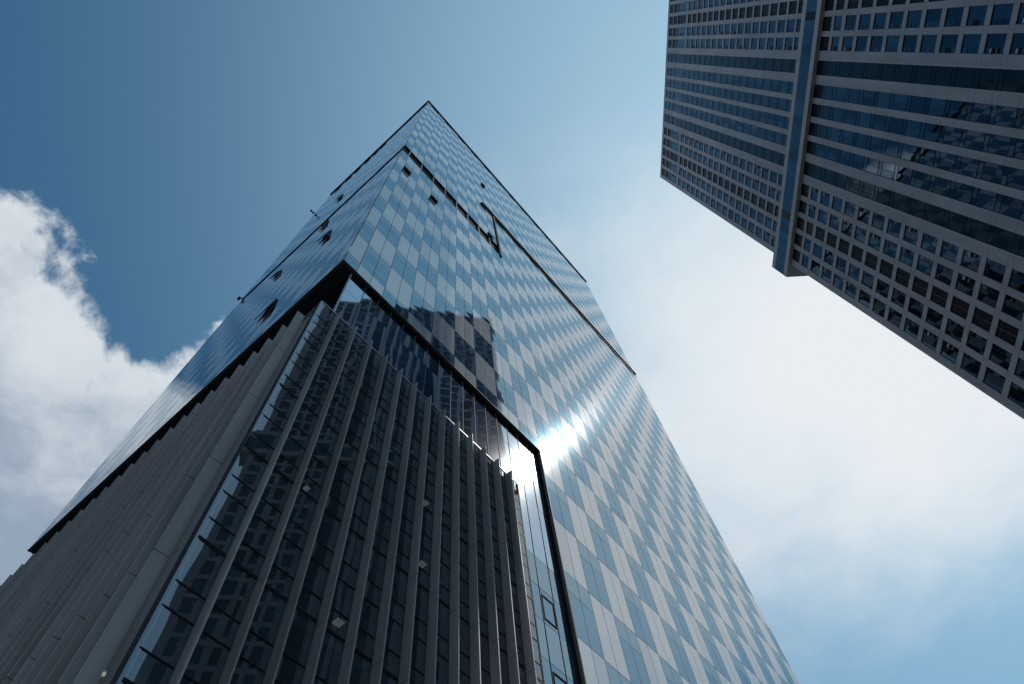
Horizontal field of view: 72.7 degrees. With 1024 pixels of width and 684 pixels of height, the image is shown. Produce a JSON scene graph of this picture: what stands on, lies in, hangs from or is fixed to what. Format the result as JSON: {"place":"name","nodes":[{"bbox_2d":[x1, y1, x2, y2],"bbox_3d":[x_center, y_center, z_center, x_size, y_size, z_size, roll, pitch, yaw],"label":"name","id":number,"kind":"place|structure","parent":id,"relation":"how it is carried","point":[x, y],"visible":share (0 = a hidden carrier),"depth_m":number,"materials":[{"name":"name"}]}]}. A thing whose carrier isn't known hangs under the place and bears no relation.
{"place":"outdoors","nodes":[
{"label":"outdoors","id":0,"kind":"place"},
{"bbox_2d":[0,0,1023,683],"label":"sky","id":1,"kind":"structure","parent":0,"point":[158,157],"materials":[{"name":"blue"}]},
{"bbox_3d":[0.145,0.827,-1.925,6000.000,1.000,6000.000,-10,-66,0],"label":"ground","id":2,"kind":"structure","parent":0,"visible":0},
{"bbox_2d":[0,100,798,683],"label":"office tower","id":3,"kind":"structure","parent":2,"relation":"on","point":[418,308],"depth_m":32.66,"materials":[{"name":"blue"}]},
{"bbox_2d":[359,219,375,243],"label":"window","id":4,"kind":"structure","parent":3,"relation":"in","point":[367,230],"depth_m":46.23,"materials":[{"name":"blue glass"}]},
{"bbox_2d":[360,245,390,286],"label":"window","id":5,"kind":"structure","parent":3,"relation":"in","point":[371,260],"depth_m":42.86,"materials":[{"name":"blue glass"}]},
{"bbox_2d":[376,215,400,248],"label":"window","id":6,"kind":"structure","parent":3,"relation":"in","point":[384,226],"depth_m":50.65,"materials":[{"name":"blue glass"}]},
{"bbox_2d":[382,288,408,319],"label":"window","id":7,"kind":"structure","parent":3,"relation":"in","point":[386,295],"depth_m":41.03,"materials":[{"name":"blue glass"}]},
{"bbox_2d":[387,193,407,220],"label":"window","id":8,"kind":"structure","parent":3,"relation":"in","point":[393,201],"depth_m":58.40,"materials":[{"name":"blue glass"}]},
{"bbox_2d":[391,250,415,287],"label":"window","id":9,"kind":"structure","parent":3,"relation":"in","point":[400,264],"depth_m":47.48,"materials":[{"name":"blue glass"}]},
{"bbox_2d":[33,104,787,683],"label":"windows","id":10,"kind":"structure","parent":3,"relation":"in","point":[672,677],"depth_m":81.16,"materials":[{"name":"blue glass"}]},
{"bbox_2d":[401,222,421,252],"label":"window","id":11,"kind":"structure","parent":3,"relation":"in","point":[408,233],"depth_m":55.16,"materials":[{"name":"blue glass"}]},
{"bbox_2d":[409,289,433,333],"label":"window","id":12,"kind":"structure","parent":3,"relation":"in","point":[419,308],"depth_m":44.25,"materials":[{"name":"blue glass"}]},
{"bbox_2d":[416,254,437,288],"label":"window","id":13,"kind":"structure","parent":3,"relation":"in","point":[424,267],"depth_m":52.02,"materials":[{"name":"blue glass"}]},
{"bbox_2d":[422,228,439,255],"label":"window","id":14,"kind":"structure","parent":3,"relation":"in","point":[432,242],"depth_m":59.77,"materials":[{"name":"blue glass"}]},
{"bbox_2d":[431,334,453,365],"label":"window","id":15,"kind":"structure","parent":3,"relation":"in","point":[435,342],"depth_m":42.42,"materials":[{"name":"blue glass"}]},
{"bbox_2d":[434,290,454,329],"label":"window","id":16,"kind":"structure","parent":3,"relation":"in","point":[442,306],"depth_m":48.82,"materials":[{"name":"blue glass"}]},
{"bbox_2d":[438,257,455,288],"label":"window","id":17,"kind":"structure","parent":3,"relation":"in","point":[445,271],"depth_m":56.60,"materials":[{"name":"blue glass"}]},
{"bbox_2d":[455,290,473,326],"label":"window","id":18,"kind":"structure","parent":3,"relation":"in","point":[461,305],"depth_m":53.45,"materials":[{"name":"blue glass"}]},
{"bbox_2d":[454,331,475,376],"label":"window","id":19,"kind":"structure","parent":3,"relation":"in","point":[463,351],"depth_m":45.61,"materials":[{"name":"blue glass"}]},
{"bbox_2d":[472,291,488,323],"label":"window","id":20,"kind":"structure","parent":3,"relation":"in","point":[477,304],"depth_m":57.93,"materials":[{"name":"blue glass"}]},
{"bbox_2d":[474,328,493,368],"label":"window","id":21,"kind":"structure","parent":3,"relation":"in","point":[483,348],"depth_m":50.21,"materials":[{"name":"blue glass"}]},
{"bbox_2d":[476,378,497,408],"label":"window","id":22,"kind":"structure","parent":3,"relation":"in","point":[487,393],"depth_m":43.78,"materials":[{"name":"blue glass"}]},
{"bbox_2d":[489,325,508,362],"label":"window","id":23,"kind":"structure","parent":3,"relation":"in","point":[497,342],"depth_m":54.77,"materials":[{"name":"blue glass"}]},
{"bbox_2d":[494,370,516,416],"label":"window","id":24,"kind":"structure","parent":3,"relation":"in","point":[505,393],"depth_m":47.05,"materials":[{"name":"blue glass"}]},
{"bbox_2d":[503,324,521,357],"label":"window","id":25,"kind":"structure","parent":3,"relation":"in","point":[510,338],"depth_m":59.35,"materials":[{"name":"blue glass"}]},
{"bbox_2d":[509,364,530,405],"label":"window","id":26,"kind":"structure","parent":3,"relation":"in","point":[519,384],"depth_m":51.63,"materials":[{"name":"blue glass"}]},
{"bbox_2d":[522,359,542,397],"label":"window","id":27,"kind":"structure","parent":3,"relation":"in","point":[531,377],"depth_m":56.16,"materials":[{"name":"blue glass"}]},
{"bbox_2d":[530,581,543,621],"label":"side window","id":28,"kind":"structure","parent":3,"relation":"in","point":[536,594],"depth_m":30.51,"materials":[{"name":"blue glass"}]},
{"bbox_2d":[533,355,551,388],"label":"window","id":29,"kind":"structure","parent":3,"relation":"in","point":[542,372],"depth_m":60.73,"materials":[{"name":"blue glass"}]},
{"bbox_2d":[536,616,549,661],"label":"side window","id":30,"kind":"structure","parent":3,"relation":"in","point":[540,624],"depth_m":28.57,"materials":[{"name":"blue glass"}]},
{"bbox_2d":[532,408,555,454],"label":"window","id":31,"kind":"structure","parent":3,"relation":"in","point":[543,431],"depth_m":48.42,"materials":[{"name":"blue glass"}]},
{"bbox_2d":[535,557,552,598],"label":"side window","id":32,"kind":"structure","parent":3,"relation":"in","point":[543,575],"depth_m":32.73,"materials":[{"name":"blue glass"}]},
{"bbox_2d":[540,588,558,634],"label":"side window","id":33,"kind":"structure","parent":3,"relation":"in","point":[547,602],"depth_m":30.78,"materials":[{"name":"blue glass"}]},
{"bbox_2d":[543,399,565,440],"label":"window","id":34,"kind":"structure","parent":3,"relation":"in","point":[553,417],"depth_m":52.99,"materials":[{"name":"blue glass"}]},
{"bbox_2d":[545,624,565,674],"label":"side window","id":35,"kind":"structure","parent":3,"relation":"in","point":[555,651],"depth_m":28.85,"materials":[{"name":"blue glass"}]},
{"bbox_2d":[549,569,564,608],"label":"side window","id":36,"kind":"structure","parent":3,"relation":"in","point":[555,580],"depth_m":33.08,"materials":[{"name":"blue glass"}]},
{"bbox_2d":[545,475,575,537],"bbox_3d":[2.774,9.565,40.794,0.073,4.200,1.996,-40,-70,12],"label":"window","id":37,"kind":"structure","parent":3,"relation":"in","point":[560,509],"depth_m":40.64,"materials":[{"name":"blue glass"}]},
{"bbox_2d":[554,600,571,645],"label":"side window","id":38,"kind":"structure","parent":3,"relation":"in","point":[562,620],"depth_m":31.13,"materials":[{"name":"blue glass"}]},
{"bbox_2d":[553,391,574,429],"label":"window","id":39,"kind":"structure","parent":3,"relation":"in","point":[563,410],"depth_m":57.57,"materials":[{"name":"blue glass"}]},
{"bbox_2d":[560,636,578,683],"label":"side window","id":40,"kind":"structure","parent":3,"relation":"in","point":[570,665],"depth_m":29.21,"materials":[{"name":"blue glass"}]},
{"bbox_2d":[557,457,584,511],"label":"window","id":41,"kind":"structure","parent":3,"relation":"in","point":[570,484],"depth_m":45.22,"materials":[{"name":"blue glass"}]},
{"bbox_2d":[567,443,592,491],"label":"window","id":42,"kind":"structure","parent":3,"relation":"in","point":[580,470],"depth_m":49.78,"materials":[{"name":"blue glass"}]},
{"bbox_2d":[564,571,603,658],"bbox_3d":[3.359,12.893,33.044,0.072,4.200,1.996,-40,-70,12],"label":"window","id":43,"kind":"structure","parent":3,"relation":"in","point":[583,615],"depth_m":32.85,"materials":[{"name":"blue glass"}]},
{"bbox_2d":[575,431,599,474],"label":"window","id":44,"kind":"structure","parent":3,"relation":"in","point":[586,451],"depth_m":54.41,"materials":[{"name":"blue glass"}]},
{"bbox_2d":[582,421,604,460],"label":"window","id":45,"kind":"structure","parent":3,"relation":"in","point":[593,441],"depth_m":58.94,"materials":[{"name":"blue glass"}]},
{"bbox_2d":[576,539,612,613],"bbox_3d":[4.392,12.600,37.608,0.074,4.200,1.996,-40,-70,12],"label":"window","id":46,"kind":"structure","parent":3,"relation":"in","point":[596,587],"depth_m":37.44,"materials":[{"name":"blue glass"}]},
{"bbox_2d":[586,514,618,577],"bbox_3d":[5.424,12.309,42.173,0.073,4.200,1.996,-40,-70,12],"label":"window","id":47,"kind":"structure","parent":3,"relation":"in","point":[599,537],"depth_m":42.00,"materials":[{"name":"blue glass"}]},
{"bbox_2d":[594,494,623,549],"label":"window","id":48,"kind":"structure","parent":3,"relation":"in","point":[607,518],"depth_m":46.56,"materials":[{"name":"blue glass"}]},
{"bbox_2d":[600,476,627,525],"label":"window","id":49,"kind":"structure","parent":3,"relation":"in","point":[612,497],"depth_m":51.21,"materials":[{"name":"blue glass"}]},
{"bbox_2d":[606,463,630,505],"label":"window","id":50,"kind":"structure","parent":3,"relation":"in","point":[616,479],"depth_m":55.75,"materials":[{"name":"blue glass"}]},
{"bbox_2d":[611,451,633,489],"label":"window","id":51,"kind":"structure","parent":3,"relation":"in","point":[621,468],"depth_m":60.31,"materials":[{"name":"blue glass"}]},
{"bbox_2d":[613,615,649,683],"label":"window","id":52,"kind":"structure","parent":3,"relation":"in","point":[633,657],"depth_m":34.51,"materials":[{"name":"blue glass"}]},
{"bbox_2d":[619,579,657,653],"bbox_3d":[7.042,15.344,38.986,0.074,4.200,1.996,-40,-70,12],"label":"window","id":53,"kind":"structure","parent":3,"relation":"in","point":[640,624],"depth_m":38.81,"materials":[{"name":"blue glass"}]},
{"bbox_2d":[624,550,658,614],"bbox_3d":[8.073,15.053,43.551,0.073,4.200,1.996,-40,-70,12],"label":"window","id":54,"kind":"structure","parent":3,"relation":"in","point":[638,574],"depth_m":43.40,"materials":[{"name":"blue glass"}]},
{"bbox_2d":[628,527,659,583],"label":"window","id":55,"kind":"structure","parent":3,"relation":"in","point":[642,551],"depth_m":47.98,"materials":[{"name":"blue glass"}]},
{"bbox_2d":[632,508,660,558],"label":"window","id":56,"kind":"structure","parent":3,"relation":"in","point":[643,526],"depth_m":52.52,"materials":[{"name":"blue glass"}]},
{"bbox_2d":[635,492,660,535],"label":"window","id":57,"kind":"structure","parent":3,"relation":"in","point":[647,513],"depth_m":57.19,"materials":[{"name":"blue glass"}]},
{"bbox_2d":[663,521,689,564],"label":"window","id":58,"kind":"structure","parent":3,"relation":"in","point":[676,543],"depth_m":58.52,"materials":[{"name":"blue glass"}]},
{"bbox_2d":[662,538,691,588],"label":"window","id":59,"kind":"structure","parent":3,"relation":"in","point":[675,560],"depth_m":53.97,"materials":[{"name":"blue glass"}]},
{"bbox_2d":[661,559,693,616],"bbox_3d":[11.755,17.505,49.494,0.073,4.200,1.996,-40,-70,12],"label":"window","id":60,"kind":"structure","parent":3,"relation":"in","point":[680,595],"depth_m":49.40,"materials":[{"name":"blue glass"}]},
{"bbox_2d":[660,617,696,683],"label":"window","id":61,"kind":"structure","parent":3,"relation":"in","point":[683,665],"depth_m":40.27,"materials":[{"name":"blue glass"}]},
{"bbox_2d":[661,586,696,650],"bbox_3d":[10.724,17.796,44.929,0.075,4.200,1.996,-40,-70,12],"label":"window","id":62,"kind":"structure","parent":3,"relation":"in","point":[680,623],"depth_m":44.77,"materials":[{"name":"blue glass"}]},
{"bbox_2d":[689,547,717,593],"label":"window","id":63,"kind":"structure","parent":3,"relation":"in","point":[707,579],"depth_m":59.86,"materials":[{"name":"blue glass"}]},
{"bbox_2d":[691,568,721,618],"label":"window","id":64,"kind":"structure","parent":3,"relation":"in","point":[705,591],"depth_m":55.21,"materials":[{"name":"blue glass"}]},
{"bbox_2d":[693,591,725,646],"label":"window","id":65,"kind":"structure","parent":3,"relation":"in","point":[712,626],"depth_m":50.72,"materials":[{"name":"blue glass"}]},
{"bbox_2d":[695,619,731,683],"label":"window","id":66,"kind":"structure","parent":3,"relation":"in","point":[711,646],"depth_m":46.17,"materials":[{"name":"blue glass"}]},
{"bbox_2d":[715,574,743,619],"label":"window","id":67,"kind":"structure","parent":3,"relation":"in","point":[728,595],"depth_m":61.14,"materials":[{"name":"blue glass"}]},
{"bbox_2d":[719,596,749,645],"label":"window","id":68,"kind":"structure","parent":3,"relation":"in","point":[731,615],"depth_m":56.66,"materials":[{"name":"blue glass"}]},
{"bbox_2d":[727,649,750,683],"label":"window","id":69,"kind":"structure","parent":3,"relation":"in","point":[741,671],"depth_m":48.50,"materials":[{"name":"blue glass"}]},
{"bbox_2d":[723,621,756,676],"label":"window","id":70,"kind":"structure","parent":3,"relation":"in","point":[739,648],"depth_m":52.12,"materials":[{"name":"blue glass"}]},
{"bbox_2d":[745,622,776,672],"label":"window","id":71,"kind":"structure","parent":3,"relation":"in","point":[755,636],"depth_m":58.02,"materials":[{"name":"blue glass"}]},
{"bbox_2d":[660,0,1023,418],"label":"granite tower","id":72,"kind":"structure","parent":2,"relation":"on","point":[866,157],"depth_m":90.46,"materials":[{"name":"grey"}]},
{"bbox_2d":[662,0,1023,379],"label":"windows","id":73,"kind":"structure","parent":72,"relation":"in","point":[1019,371],"depth_m":139.42,"materials":[{"name":"blue glass"}]},
{"bbox_2d":[665,101,1023,220],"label":"ribbon window","id":74,"kind":"structure","parent":72,"relation":"in","point":[1005,205],"depth_m":87.41,"materials":[{"name":"blue"}]},
{"bbox_2d":[666,90,1023,190],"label":"ribbon window","id":75,"kind":"structure","parent":72,"relation":"in","point":[1003,175],"depth_m":87.10,"materials":[{"name":"blue"}]},
{"bbox_2d":[667,79,1023,159],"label":"ribbon window","id":76,"kind":"structure","parent":72,"relation":"in","point":[1011,147],"depth_m":86.73,"materials":[{"name":"blue"}]},
{"bbox_2d":[667,67,1023,129],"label":"ribbon window","id":77,"kind":"structure","parent":72,"relation":"in","point":[1005,116],"depth_m":86.40,"materials":[{"name":"blue"}]},
{"bbox_2d":[902,35,917,52],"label":"window","id":78,"kind":"structure","parent":72,"relation":"in","point":[910,41],"depth_m":82.76,"materials":[{"name":"blue glass"}]},
{"bbox_2d":[906,10,921,27],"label":"window","id":79,"kind":"structure","parent":72,"relation":"in","point":[914,17],"depth_m":81.70,"materials":[{"name":"blue glass"}]},
{"bbox_2d":[912,276,928,297],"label":"window","id":80,"kind":"structure","parent":72,"relation":"in","point":[920,286],"depth_m":83.49,"materials":[{"name":"grey glass"}]},
{"bbox_2d":[916,255,932,275],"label":"window","id":81,"kind":"structure","parent":72,"relation":"in","point":[924,264],"depth_m":82.44,"materials":[{"name":"blue glass"}]},
{"bbox_2d":[920,35,936,52],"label":"window","id":82,"kind":"structure","parent":72,"relation":"in","point":[928,43],"depth_m":79.48,"materials":[{"name":"blue glass"}]},
{"bbox_2d":[921,233,937,253],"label":"window","id":83,"kind":"structure","parent":72,"relation":"in","point":[929,243],"depth_m":81.36,"materials":[{"name":"blue glass"}]},
{"bbox_2d":[921,328,937,350],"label":"window","id":84,"kind":"structure","parent":72,"relation":"in","point":[929,339],"depth_m":82.24,"materials":[{"name":"blue"}]},
{"bbox_2d":[924,8,942,27],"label":"window","id":85,"kind":"structure","parent":72,"relation":"in","point":[933,16],"depth_m":78.43,"materials":[{"name":"blue glass"}]},
{"bbox_2d":[926,307,942,329],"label":"window","id":86,"kind":"structure","parent":72,"relation":"in","point":[934,318],"depth_m":81.26,"materials":[{"name":"grey"}]},
{"bbox_2d":[930,285,947,307],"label":"window","id":87,"kind":"structure","parent":72,"relation":"in","point":[939,296],"depth_m":80.20,"materials":[{"name":"grey glass"}]},
{"bbox_2d":[935,263,953,285],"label":"window","id":88,"kind":"structure","parent":72,"relation":"in","point":[944,274],"depth_m":79.12,"materials":[{"name":"blue glass"}]},
{"bbox_2d":[939,34,958,52],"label":"window","id":89,"kind":"structure","parent":72,"relation":"in","point":[949,41],"depth_m":76.15,"materials":[{"name":"blue glass"}]},
{"bbox_2d":[940,240,958,262],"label":"window","id":90,"kind":"structure","parent":72,"relation":"in","point":[949,251],"depth_m":78.06,"materials":[{"name":"blue glass"}]},
{"bbox_2d":[940,340,958,363],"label":"window","id":91,"kind":"structure","parent":72,"relation":"in","point":[948,351],"depth_m":78.94,"materials":[{"name":"grey glass"}]},
{"bbox_2d":[944,7,963,26],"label":"window","id":92,"kind":"structure","parent":72,"relation":"in","point":[954,15],"depth_m":75.10,"materials":[{"name":"blue glass"}]},
{"bbox_2d":[945,318,963,341],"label":"window","id":93,"kind":"structure","parent":72,"relation":"in","point":[955,330],"depth_m":77.95,"materials":[{"name":"grey"}]},
{"bbox_2d":[950,296,969,319],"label":"window","id":94,"kind":"structure","parent":72,"relation":"in","point":[959,307],"depth_m":76.88,"materials":[{"name":"grey glass"}]},
{"bbox_2d":[955,273,975,296],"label":"window","id":95,"kind":"structure","parent":72,"relation":"in","point":[965,284],"depth_m":75.72,"materials":[{"name":"grey"}]},
{"bbox_2d":[960,34,981,53],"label":"window","id":96,"kind":"structure","parent":72,"relation":"in","point":[971,42],"depth_m":72.86,"materials":[{"name":"blue glass"}]},
{"bbox_2d":[961,353,980,377],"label":"window","id":97,"kind":"structure","parent":72,"relation":"in","point":[969,364],"depth_m":75.69,"materials":[{"name":"grey glass"}]},
{"bbox_2d":[961,249,981,272],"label":"window","id":98,"kind":"structure","parent":72,"relation":"in","point":[970,260],"depth_m":74.66,"materials":[{"name":"blue glass"}]},
{"bbox_2d":[966,330,986,355],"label":"window","id":99,"kind":"structure","parent":72,"relation":"in","point":[977,343],"depth_m":74.64,"materials":[{"name":"grey"}]},
{"bbox_2d":[966,5,987,25],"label":"window","id":100,"kind":"structure","parent":72,"relation":"in","point":[977,14],"depth_m":71.78,"materials":[{"name":"blue glass"}]},
{"bbox_2d":[972,307,992,331],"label":"window","id":101,"kind":"structure","parent":72,"relation":"in","point":[982,319],"depth_m":73.56,"materials":[{"name":"grey glass"}]},
{"bbox_2d":[977,283,999,307],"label":"window","id":102,"kind":"structure","parent":72,"relation":"in","point":[988,295],"depth_m":72.50,"materials":[{"name":"grey"}]},
{"bbox_2d":[983,258,1005,283],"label":"window","id":103,"kind":"structure","parent":72,"relation":"in","point":[995,271],"depth_m":71.43,"materials":[{"name":"grey"}]},
{"bbox_2d":[983,367,1005,393],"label":"window","id":104,"kind":"structure","parent":72,"relation":"in","point":[996,381],"depth_m":72.40,"materials":[{"name":"grey"}]},
{"bbox_2d":[984,33,1006,53],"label":"window","id":105,"kind":"structure","parent":72,"relation":"in","point":[995,43],"depth_m":69.52,"materials":[{"name":"blue glass"}]},
{"bbox_2d":[989,343,1011,369],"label":"window","id":106,"kind":"structure","parent":72,"relation":"in","point":[998,355],"depth_m":71.31,"materials":[{"name":"grey"}]},
{"bbox_2d":[990,3,1013,24],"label":"window","id":107,"kind":"structure","parent":72,"relation":"in","point":[1001,15],"depth_m":68.48,"materials":[{"name":"blue glass"}]},
{"bbox_2d":[995,319,1018,345],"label":"window","id":108,"kind":"structure","parent":72,"relation":"in","point":[1005,331],"depth_m":70.26,"materials":[{"name":"grey glass"}]},
{"bbox_2d":[1002,294,1023,320],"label":"window","id":109,"kind":"structure","parent":72,"relation":"in","point":[1013,307],"depth_m":69.23,"materials":[{"name":"grey glass"}]},
{"bbox_2d":[1008,382,1023,407],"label":"window","id":110,"kind":"structure","parent":72,"relation":"in","point":[1016,393],"depth_m":69.47,"materials":[{"name":"grey"}]},
{"bbox_2d":[1008,269,1023,292],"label":"window","id":111,"kind":"structure","parent":72,"relation":"in","point":[1016,282],"depth_m":68.58,"materials":[{"name":"blue glass"}]},
{"bbox_2d":[1009,33,1023,54],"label":"window","id":112,"kind":"structure","parent":72,"relation":"in","point":[1017,46],"depth_m":66.68,"materials":[{"name":"blue glass"}]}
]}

